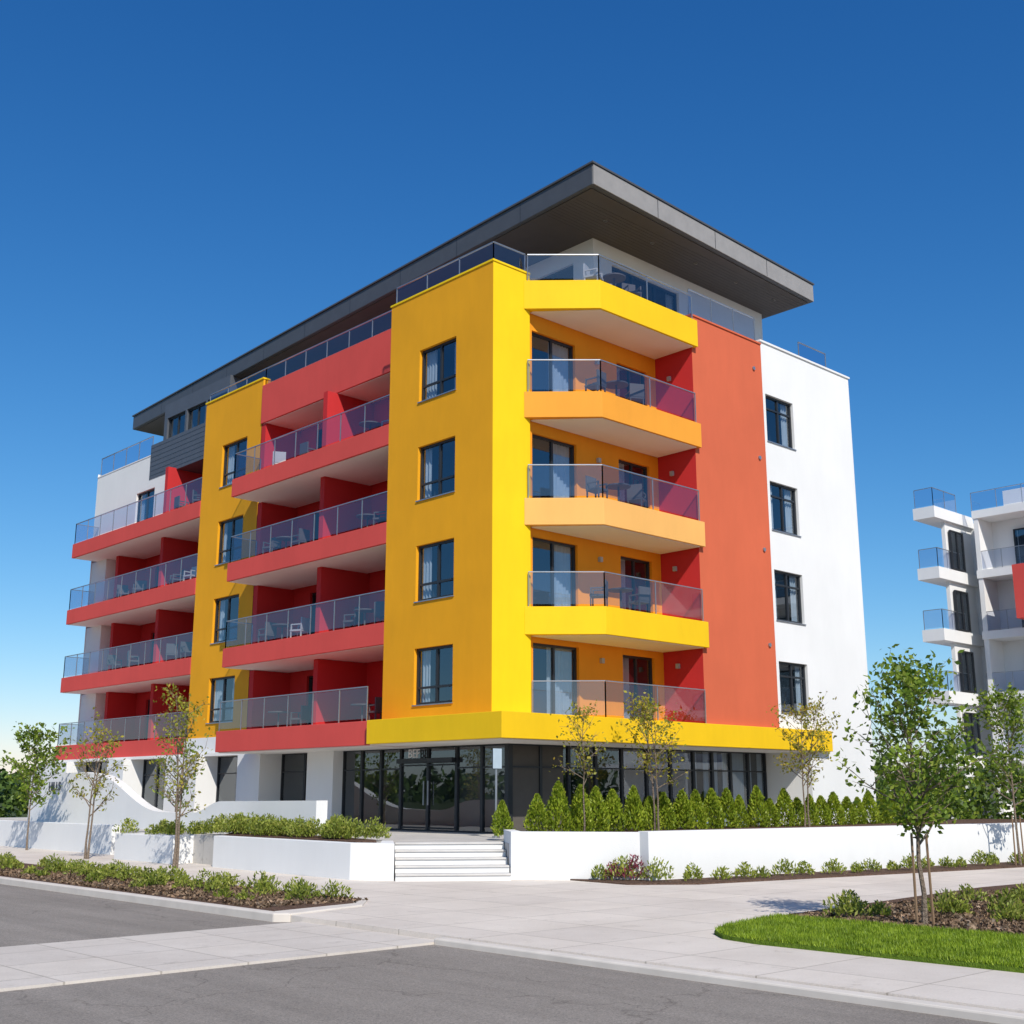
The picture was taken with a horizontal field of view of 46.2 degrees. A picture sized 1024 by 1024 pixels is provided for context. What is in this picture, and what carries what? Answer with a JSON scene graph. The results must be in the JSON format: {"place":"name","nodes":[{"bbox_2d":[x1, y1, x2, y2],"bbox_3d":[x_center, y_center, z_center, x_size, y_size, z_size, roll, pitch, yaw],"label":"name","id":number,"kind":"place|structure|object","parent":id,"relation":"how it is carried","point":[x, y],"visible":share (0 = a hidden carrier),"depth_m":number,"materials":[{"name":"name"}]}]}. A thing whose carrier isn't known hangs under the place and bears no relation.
{"place":"outdoors","nodes":[
{"label":"outdoors","id":0,"kind":"place"},
{"bbox_2d":[163,375,251,439],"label":"penthouse bay","id":1,"kind":"object","parent":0,"point":[186,404],"visible":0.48,"depth_m":54.38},
{"bbox_2d":[55,424,388,759],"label":"red balcony slab","id":2,"kind":"structure","parent":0,"point":[370,635],"depth_m":43.23,"materials":[{"name":"paint"}]},
{"bbox_2d":[102,391,373,742],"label":"balcony fins","id":3,"kind":"object","parent":2,"relation":"on","point":[333,584],"visible":0.5,"depth_m":44.77,"materials":[{"name":"paint"}]},
{"bbox_2d":[0,817,508,864],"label":"terrace","id":4,"kind":"structure","parent":0,"point":[203,848],"depth_m":31.90,"materials":[{"name":"concrete"}]},
{"bbox_2d":[37,751,342,820],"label":"ground floor piers","id":5,"kind":"structure","parent":4,"relation":"on","point":[258,777],"depth_m":42.10,"materials":[{"name":"white paint"}]},
{"bbox_2d":[50,738,827,761],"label":"band soffit","id":6,"kind":"structure","parent":5,"relation":"on","point":[511,740],"depth_m":34.77,"materials":[{"name":"paint"}]},
{"bbox_2d":[183,737,217,753],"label":"white band","id":7,"kind":"object","parent":6,"relation":"on","point":[210,744],"visible":0.07,"depth_m":45.63,"materials":[{"name":"paint"}]},
{"bbox_2d":[215,721,369,751],"bbox_3d":[-5.731,7.421,39.147,3.800,0.700,8.797,12,-18,-42],"label":"red band","id":8,"kind":"object","parent":6,"relation":"on","point":[324,735],"visible":0.59,"depth_m":37.57,"materials":[{"name":"paint"}]},
{"bbox_2d":[218,745,419,753],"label":"red band soffit","id":9,"kind":"structure","parent":8,"relation":"attached to","point":[343,748],"depth_m":37.40,"materials":[{"name":"paint"}]},
{"bbox_2d":[64,310,703,693],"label":"balcony soffit","id":10,"kind":"structure","parent":6,"relation":"on","point":[370,468],"depth_m":40.55,"materials":[{"name":"paint"}]},
{"bbox_2d":[77,559,115,744],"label":"end wall pier","id":11,"kind":"structure","parent":10,"relation":"on","point":[97,637],"depth_m":57.05,"materials":[{"name":"white paint"}]},
{"bbox_2d":[93,456,164,536],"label":"white wall","id":12,"kind":"structure","parent":10,"relation":"on","point":[124,486],"depth_m":57.21,"materials":[{"name":"paint"}]},
{"bbox_2d":[261,329,390,423],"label":"red top band","id":13,"kind":"object","parent":10,"relation":"on","point":[367,360],"visible":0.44,"depth_m":43.43,"materials":[{"name":"paint"}]},
{"bbox_2d":[57,242,825,745],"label":"balustrade posts","id":14,"kind":"object","parent":10,"relation":"on","point":[361,526],"visible":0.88,"depth_m":40.65,"materials":[{"name":"metal"}]},
{"bbox_2d":[60,241,824,724],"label":"handrails","id":15,"kind":"object","parent":14,"relation":"on","point":[386,491],"visible":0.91,"depth_m":38.74,"materials":[{"name":"metal"}]},
{"bbox_2d":[366,711,832,751],"bbox_3d":[3.353,7.083,37.749,15.350,0.680,5.750,12,-18,-42],"label":"yellow band","id":16,"kind":"object","parent":6,"relation":"on","point":[503,724],"visible":0.68,"depth_m":33.29,"materials":[{"name":"paint"}]},
{"bbox_2d":[382,261,492,718],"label":"yellow corner walls","id":17,"kind":"structure","parent":16,"relation":"on","point":[460,309],"depth_m":35.75,"materials":[{"name":"paint"}]},
{"bbox_2d":[206,258,529,404],"bbox_3d":[-6.536,-5.978,42.915,1.530,0.410,19.060,12,-18,-42],"label":"parapet coping","id":18,"kind":"object","parent":17,"relation":"on","point":[454,277],"visible":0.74,"depth_m":37.54,"materials":[{"name":"yellow paint"}]},
{"bbox_2d":[530,313,664,720],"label":"orange recess wall","id":19,"kind":"structure","parent":16,"relation":"on","point":[588,553],"depth_m":37.14,"materials":[{"name":"paint"}]},
{"bbox_2d":[524,391,701,447],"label":"balcony slab","id":20,"kind":"structure","parent":19,"relation":"attached to","point":[572,405],"depth_m":35.69,"materials":[{"name":"paint"}]},
{"bbox_2d":[524,498,705,546],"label":"balcony slab","id":21,"kind":"structure","parent":19,"relation":"attached to","point":[585,512],"depth_m":34.97,"materials":[{"name":"paint"}]},
{"bbox_2d":[585,475,607,498],"bbox_3d":[2.532,-0.651,35.774,0.490,0.880,0.480,-11,-17,39],"label":"balcony chair","id":22,"kind":"object","parent":21,"relation":"on","point":[591,486],"visible":0.81,"depth_m":35.77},
{"bbox_2d":[627,484,646,507],"bbox_3d":[3.844,-0.371,36.968,0.480,0.880,0.490,-5,-14,22],"label":"balcony chair","id":23,"kind":"object","parent":21,"relation":"on","point":[635,492],"visible":0.76,"depth_m":36.81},
{"bbox_2d":[655,347,704,722],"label":"recess side wall","id":24,"kind":"structure","parent":19,"relation":"attached to","point":[679,601],"depth_m":38.40,"materials":[{"name":"red paint"}]},
{"bbox_2d":[688,315,778,727],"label":"coral wall","id":25,"kind":"structure","parent":16,"relation":"on","point":[740,671],"depth_m":39.32,"materials":[{"name":"paint"}]},
{"bbox_2d":[224,832,376,842],"bbox_3d":[-5.479,8.230,29.885,1.550,0.300,8.200,12,-18,-42],"label":"planting bed","id":26,"kind":"object","parent":4,"relation":"on","point":[341,839],"visible":0.25,"depth_m":28.82,"materials":[{"name":"brown soil"}]},
{"bbox_2d":[200,812,391,839],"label":"planter shrubs","id":27,"kind":"object","parent":26,"relation":"on","point":[334,826],"visible":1,"depth_m":29.46,"materials":[{"name":"green plant"}]},
{"bbox_2d":[88,745,764,831],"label":"room interiors","id":28,"kind":"object","parent":4,"relation":"on","point":[525,785],"visible":0.37,"depth_m":36.83,"materials":[{"name":"glass"}]},
{"bbox_2d":[86,265,806,833],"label":"window frames","id":29,"kind":"structure","parent":4,"relation":"on","point":[482,767],"depth_m":37.47,"materials":[{"name":"metal"}]},
{"bbox_2d":[187,379,271,738],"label":"yellow pier walls","id":30,"kind":"structure","parent":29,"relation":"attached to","point":[233,417],"depth_m":47.15,"materials":[{"name":"paint"}]},
{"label":"roof deck","id":31,"kind":"object","parent":30,"relation":"on","visible":0},
{"bbox_2d":[149,422,205,479],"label":"dark siding panel","id":32,"kind":"object","parent":31,"relation":"on","point":[195,465],"visible":0.43,"depth_m":53.72,"materials":[{"name":"metal"}]},
{"bbox_2d":[274,238,762,380],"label":"penthouse wall","id":33,"kind":"structure","parent":31,"relation":"on","point":[722,317],"depth_m":41.59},
{"bbox_2d":[133,164,812,435],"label":"roof slab","id":34,"kind":"structure","parent":33,"relation":"on","point":[558,193],"depth_m":42.66,"materials":[{"name":"metal"}]},
{"bbox_2d":[137,188,806,435],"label":"roof soffit","id":35,"kind":"structure","parent":34,"relation":"attached to","point":[543,233],"depth_m":41.14,"materials":[{"name":"paint"}]},
{"bbox_2d":[132,160,813,416],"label":"roof cap","id":36,"kind":"object","parent":34,"relation":"on","point":[528,197],"visible":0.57,"depth_m":41.63,"materials":[{"name":"metal"}]},
{"bbox_2d":[545,198,798,314],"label":"soffit joints","id":37,"kind":"object","parent":34,"relation":"attached to","point":[672,254],"visible":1,"depth_m":40.67,"materials":[{"name":"grey"}]},
{"bbox_2d":[593,164,813,301],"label":"roof fascia front","id":38,"kind":"structure","parent":34,"relation":"attached to","point":[634,196],"depth_m":39.64,"materials":[{"name":"metal"}]},
{"bbox_2d":[139,269,803,724],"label":"room interiors","id":39,"kind":"object","parent":29,"relation":"attached to","point":[541,551],"visible":0.18,"depth_m":38.15,"materials":[{"name":"grey"}]},
{"bbox_2d":[141,271,800,825],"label":"curtains","id":40,"kind":"object","parent":4,"relation":"on","point":[563,671],"visible":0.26,"depth_m":37.28,"materials":[{"name":"fabric"}]},
{"bbox_2d":[492,748,501,837],"bbox_3d":[-0.381,7.079,30.251,0.240,2.210,0.234,0,-13,1],"label":"street sign","id":41,"kind":"object","parent":4,"relation":"on","point":[496,758],"visible":0.96,"depth_m":30.37,"materials":[{"name":"metal"}]},
{"bbox_2d":[504,743,511,828],"bbox_3d":[-0.101,7.634,33.148,0.150,2.450,0.150,12,-18,-42],"label":"corner mullion","id":42,"kind":"object","parent":4,"relation":"on","point":[508,778],"visible":0.64,"depth_m":33.15},
{"bbox_2d":[567,819,1023,831],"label":"planting bed","id":43,"kind":"object","parent":4,"relation":"on","point":[968,821],"visible":0.05,"depth_m":37.95,"materials":[{"name":"brown soil"}]},
{"bbox_2d":[490,800,515,836],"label":"conical shrub","id":44,"kind":"object","parent":43,"relation":"on","point":[500,812],"visible":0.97,"depth_m":28.52,"materials":[{"name":"green plant"}]},
{"bbox_2d":[523,793,549,830],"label":"conical shrub","id":45,"kind":"object","parent":43,"relation":"on","point":[536,809],"visible":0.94,"depth_m":29.42,"materials":[{"name":"green plant"}]},
{"bbox_2d":[546,781,572,831],"bbox_3d":[1.153,7.383,30.037,0.752,1.339,0.754,-2,-13,7],"label":"conical shrub","id":46,"kind":"object","parent":43,"relation":"on","point":[556,799],"visible":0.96,"depth_m":29.86,"materials":[{"name":"green plant"}]},
{"bbox_2d":[549,699,607,831],"bbox_3d":[1.729,6.219,29.527,1.496,3.358,1.306,12,-18,-42],"label":"young tree","id":47,"kind":"object","parent":43,"relation":"on","point":[579,713],"visible":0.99,"depth_m":29.49,"materials":[{"name":"green plant"}]},
{"bbox_2d":[569,784,593,831],"bbox_3d":[1.736,7.519,30.400,0.698,1.255,0.736,3,-14,-14],"label":"conical shrub","id":48,"kind":"object","parent":43,"relation":"on","point":[576,806],"visible":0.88,"depth_m":30.26,"materials":[{"name":"green plant"}]},
{"bbox_2d":[583,785,612,831],"bbox_3d":[2.170,7.639,30.849,0.853,1.209,0.784,5,-14,-19],"label":"conical shrub","id":49,"kind":"object","parent":43,"relation":"on","point":[596,800],"visible":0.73,"depth_m":30.72,"materials":[{"name":"green plant"}]},
{"bbox_2d":[598,789,627,831],"bbox_3d":[2.628,7.769,31.238,0.846,1.131,0.778,-4,-14,16],"label":"conical shrub","id":50,"kind":"object","parent":43,"relation":"on","point":[613,804],"visible":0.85,"depth_m":31.12,"materials":[{"name":"green plant"}]},
{"bbox_2d":[623,785,647,830],"bbox_3d":[3.212,7.821,31.648,0.673,1.236,0.710,11,-17,-40],"label":"conical shrub","id":51,"kind":"object","parent":43,"relation":"on","point":[633,796],"visible":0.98,"depth_m":31.52,"materials":[{"name":"green plant"}]},
{"bbox_2d":[638,795,661,830],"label":"conical shrub","id":52,"kind":"object","parent":43,"relation":"on","point":[648,807],"visible":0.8,"depth_m":32.01,"materials":[{"name":"green plant"}]},
{"bbox_2d":[616,691,688,830],"bbox_3d":[3.773,6.631,32.070,1.898,3.715,2.260,2,-13,-10],"label":"young tree","id":53,"kind":"object","parent":43,"relation":"on","point":[647,717],"visible":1,"depth_m":32.00,"materials":[{"name":"green plant"}]},
{"bbox_2d":[659,792,677,829],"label":"conical shrub","id":54,"kind":"object","parent":43,"relation":"on","point":[666,807],"visible":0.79,"depth_m":32.43,"materials":[{"name":"green plant"}]},
{"bbox_2d":[668,790,696,829],"bbox_3d":[4.665,8.165,32.900,0.745,1.123,0.789,7,-15,-28],"label":"conical shrub","id":55,"kind":"object","parent":43,"relation":"on","point":[682,800],"visible":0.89,"depth_m":32.79,"materials":[{"name":"green plant"}]},
{"bbox_2d":[686,788,708,828],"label":"conical shrub","id":56,"kind":"object","parent":43,"relation":"on","point":[700,813],"visible":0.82,"depth_m":33.24,"materials":[{"name":"green plant"}]},
{"bbox_2d":[702,788,724,828],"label":"conical shrub","id":57,"kind":"object","parent":43,"relation":"on","point":[711,797],"visible":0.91,"depth_m":33.66,"materials":[{"name":"green plant"}]},
{"bbox_2d":[714,787,739,827],"bbox_3d":[6.123,8.434,34.173,0.699,1.183,0.741,10,-17,-38],"label":"conical shrub","id":58,"kind":"object","parent":43,"relation":"on","point":[727,800],"visible":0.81,"depth_m":34.07,"materials":[{"name":"green plant"}]},
{"bbox_2d":[730,794,749,827],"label":"conical shrub","id":59,"kind":"object","parent":43,"relation":"on","point":[744,819],"visible":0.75,"depth_m":34.55,"materials":[{"name":"green plant"}]},
{"bbox_2d":[746,785,770,826],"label":"conical shrub","id":60,"kind":"object","parent":43,"relation":"on","point":[755,802],"visible":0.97,"depth_m":34.95,"materials":[{"name":"green plant"}]},
{"bbox_2d":[774,788,797,826],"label":"conical shrub","id":61,"kind":"object","parent":43,"relation":"on","point":[783,804],"visible":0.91,"depth_m":35.81,"materials":[{"name":"green plant"}]},
{"bbox_2d":[766,691,840,826],"bbox_3d":[8.716,7.336,35.568,2.279,3.938,1.866,3,-14,-13],"label":"young tree","id":62,"kind":"object","parent":43,"relation":"on","point":[796,746],"visible":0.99,"depth_m":35.62,"materials":[{"name":"green plant"}]},
{"bbox_2d":[811,795,832,824],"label":"conical shrub","id":63,"kind":"object","parent":43,"relation":"on","point":[821,804],"visible":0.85,"depth_m":37.06,"materials":[{"name":"green plant"}]},
{"bbox_2d":[822,791,845,824],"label":"conical shrub","id":64,"kind":"object","parent":43,"relation":"on","point":[833,802],"visible":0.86,"depth_m":37.54,"materials":[{"name":"green plant"}]},
{"bbox_2d":[836,796,858,824],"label":"conical shrub","id":65,"kind":"object","parent":43,"relation":"on","point":[846,802],"visible":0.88,"depth_m":37.89,"materials":[{"name":"green plant"}]},
{"bbox_2d":[858,790,881,823],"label":"conical shrub","id":66,"kind":"object","parent":43,"relation":"on","point":[875,818],"visible":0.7,"depth_m":38.86,"materials":[{"name":"green plant"}]},
{"bbox_2d":[0,803,955,816],"bbox_3d":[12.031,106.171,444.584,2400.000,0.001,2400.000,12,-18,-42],"label":"ground","id":67,"kind":"structure","parent":0,"point":[23,815],"depth_m":115.22,"materials":[{"name":"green plant"}]},
{"bbox_2d":[0,768,30,817],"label":"background trees","id":68,"kind":"object","parent":67,"relation":"on","point":[10,801],"visible":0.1,"depth_m":90.65,"materials":[{"name":"green plant"}]},
{"bbox_2d":[0,862,352,910],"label":"planting bed","id":69,"kind":"object","parent":67,"relation":"on","point":[272,908],"visible":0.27,"depth_m":20.92,"materials":[{"name":"brown soil"}]},
{"bbox_2d":[0,852,353,899],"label":"groundcover shrubs","id":70,"kind":"object","parent":69,"relation":"on","point":[262,885],"visible":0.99,"depth_m":23.94,"materials":[{"name":"green plant"}]},
{"bbox_2d":[0,868,367,907],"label":"mulch chips","id":71,"kind":"object","parent":69,"relation":"on","point":[108,882],"visible":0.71,"depth_m":22.69,"materials":[{"name":"wood"}]},
{"bbox_2d":[0,876,1023,1023],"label":"kerb","id":72,"kind":"structure","parent":67,"relation":"on","point":[946,1009],"depth_m":13.61,"materials":[{"name":"concrete"}]},
{"bbox_2d":[570,862,1023,884],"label":"planting bed","id":73,"kind":"object","parent":67,"relation":"on","point":[806,875],"visible":0.27,"depth_m":26.86,"materials":[{"name":"soil"}]},
{"bbox_2d":[602,854,649,878],"bbox_3d":[2.460,7.623,25.781,1.060,0.549,0.518,-3,-13,12],"label":"flowering shrub","id":74,"kind":"object","parent":73,"relation":"on","point":[633,866],"visible":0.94,"depth_m":25.72,"materials":[{"name":"plant"}]},
{"bbox_2d":[591,854,675,880],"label":"border shrubs","id":75,"kind":"object","parent":73,"relation":"on","point":[652,865],"visible":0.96,"depth_m":25.61,"materials":[{"name":"green plant"}]},
{"bbox_2d":[682,849,1023,880],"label":"border shrubs","id":76,"kind":"object","parent":73,"relation":"on","point":[990,858],"visible":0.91,"depth_m":27.70,"materials":[{"name":"green plant"}]},
{"bbox_2d":[968,679,1023,864],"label":"young tree","id":77,"kind":"object","parent":73,"relation":"on","point":[1012,702],"visible":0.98,"depth_m":31.73,"materials":[{"name":"green plant"}]},
{"bbox_2d":[788,883,1023,934],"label":"planting bed","id":78,"kind":"object","parent":67,"relation":"on","point":[1001,887],"visible":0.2,"depth_m":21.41,"materials":[{"name":"brown wood"}]},
{"bbox_2d":[821,882,1023,921],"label":"bed shrubs","id":79,"kind":"object","parent":78,"relation":"on","point":[1010,909],"visible":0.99,"depth_m":18.19,"materials":[{"name":"green plant"}]},
{"bbox_2d":[833,644,1019,925],"bbox_3d":[5.935,3.824,17.077,2.113,3.985,2.592,12,-18,-42],"label":"young tree","id":80,"kind":"object","parent":78,"relation":"on","point":[912,681],"visible":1,"depth_m":17.24,"materials":[{"name":"green plant"}]},
{"bbox_2d":[873,730,1023,819],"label":"background trees","id":81,"kind":"object","parent":67,"relation":"on","point":[986,796],"visible":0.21,"depth_m":46.99,"materials":[{"name":"green plant"}]},
{"bbox_2d":[875,720,1023,819],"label":"background trees","id":82,"kind":"object","parent":67,"relation":"on","point":[966,815],"visible":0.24,"depth_m":47.87,"materials":[{"name":"green plant"}]},
{"bbox_2d":[0,884,997,1023],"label":"road","id":83,"kind":"structure","parent":0,"point":[431,984],"depth_m":12.05,"materials":[{"name":"asphalt"}]},
{"bbox_2d":[0,922,433,991],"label":"pedestrian crossing","id":84,"kind":"object","parent":83,"relation":"on","point":[51,964],"visible":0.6,"depth_m":14.93,"materials":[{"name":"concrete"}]},
{"bbox_2d":[205,389,810,723],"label":"window sills","id":85,"kind":"structure","parent":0,"point":[453,595],"depth_m":39.59,"materials":[{"name":"metal"}]},
{"bbox_2d":[492,261,530,711],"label":"yellow corner walls front","id":86,"kind":"structure","parent":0,"point":[511,639],"depth_m":34.50,"materials":[{"name":"paint"}]},
{"bbox_2d":[0,817,1023,1012],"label":"pavement","id":87,"kind":"structure","parent":0,"point":[675,926],"depth_m":18.31,"materials":[{"name":"concrete"}]},
{"bbox_2d":[0,721,81,849],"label":"young tree","id":88,"kind":"object","parent":87,"relation":"on","point":[39,756],"visible":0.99,"depth_m":40.48,"materials":[{"name":"green plant"}]},
{"bbox_2d":[0,820,120,854],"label":"terrace edge wall","id":89,"kind":"structure","parent":87,"relation":"on","point":[59,836],"depth_m":39.83,"materials":[{"name":"white paint"}]},
{"bbox_2d":[57,707,127,858],"bbox_3d":[-12.288,7.838,34.912,1.982,4.360,1.649,12,-18,-42],"label":"young tree","id":90,"kind":"object","parent":87,"relation":"on","point":[95,788],"visible":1,"depth_m":35.07,"materials":[{"name":"green plant"}]},
{"bbox_2d":[114,832,193,863],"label":"planter wall","id":91,"kind":"structure","parent":87,"relation":"on","point":[152,847],"depth_m":33.03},
{"bbox_2d":[112,818,212,834],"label":"planter shrubs","id":92,"kind":"object","parent":91,"relation":"in","point":[164,826],"visible":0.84,"depth_m":33.57,"materials":[{"name":"plant"}]},
{"bbox_2d":[27,772,327,835],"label":"curved feature wall","id":93,"kind":"structure","parent":87,"relation":"on","point":[64,806],"depth_m":38.98,"materials":[{"name":"white paint"}]},
{"bbox_2d":[149,683,212,867],"bbox_3d":[-8.533,6.736,30.875,1.579,4.665,1.717,3,-14,-13],"label":"young tree","id":94,"kind":"object","parent":87,"relation":"on","point":[185,706],"visible":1,"depth_m":30.95,"materials":[{"name":"green plant"}]},
{"bbox_2d":[212,835,394,880],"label":"planter wall","id":95,"kind":"structure","parent":87,"relation":"on","point":[348,860],"depth_m":27.56,"materials":[{"name":"white paint"}]},
{"bbox_2d":[394,842,510,880],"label":"entrance steps","id":96,"kind":"structure","parent":87,"relation":"on","point":[450,861],"depth_m":26.67,"materials":[{"name":"white paint"}]},
{"bbox_2d":[76,342,875,824],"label":"white wall","id":97,"kind":"structure","parent":87,"relation":"on","point":[826,642],"depth_m":42.63,"materials":[{"name":"paint"}]},
{"bbox_2d":[134,397,389,740],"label":"recess back wall","id":98,"kind":"structure","parent":97,"relation":"attached to","point":[299,681],"depth_m":44.89,"materials":[{"name":"red paint"}]},
{"bbox_2d":[504,829,640,879],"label":"planter wall","id":99,"kind":"structure","parent":87,"relation":"on","point":[544,855],"depth_m":26.25,"materials":[{"name":"white paint"}]},
{"bbox_2d":[638,823,1023,880],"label":"planter wall","id":100,"kind":"structure","parent":87,"relation":"on","point":[707,852],"depth_m":28.54,"materials":[{"name":"white paint"}]},
{"bbox_2d":[0,0,1023,790],"label":"sky","id":101,"kind":"structure","parent":0,"point":[185,184],"materials":[{"name":"blue"}]},
{"bbox_2d":[628,586,650,612],"bbox_3d":[3.849,2.725,36.244,0.480,0.880,0.490,11,-17,-38],"label":"balcony chair","id":102,"kind":"object","parent":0,"point":[644,595],"visible":0.79,"depth_m":36.13,"materials":[{"name":"plastic"}]},
{"bbox_2d":[714,912,1023,972],"bbox_3d":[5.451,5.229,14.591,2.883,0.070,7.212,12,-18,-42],"label":"grass","id":103,"kind":"structure","parent":0,"point":[973,946],"depth_m":15.10,"materials":[{"name":"plant"}]},
{"bbox_2d":[913,483,1023,818],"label":"apartment block","id":104,"kind":"structure","parent":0,"point":[979,575],"depth_m":62.66,"materials":[{"name":"white paint"}]},
{"bbox_2d":[949,528,1023,813],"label":"window frames","id":105,"kind":"structure","parent":104,"relation":"in","point":[950,531],"depth_m":62.52,"materials":[{"name":"metal"}]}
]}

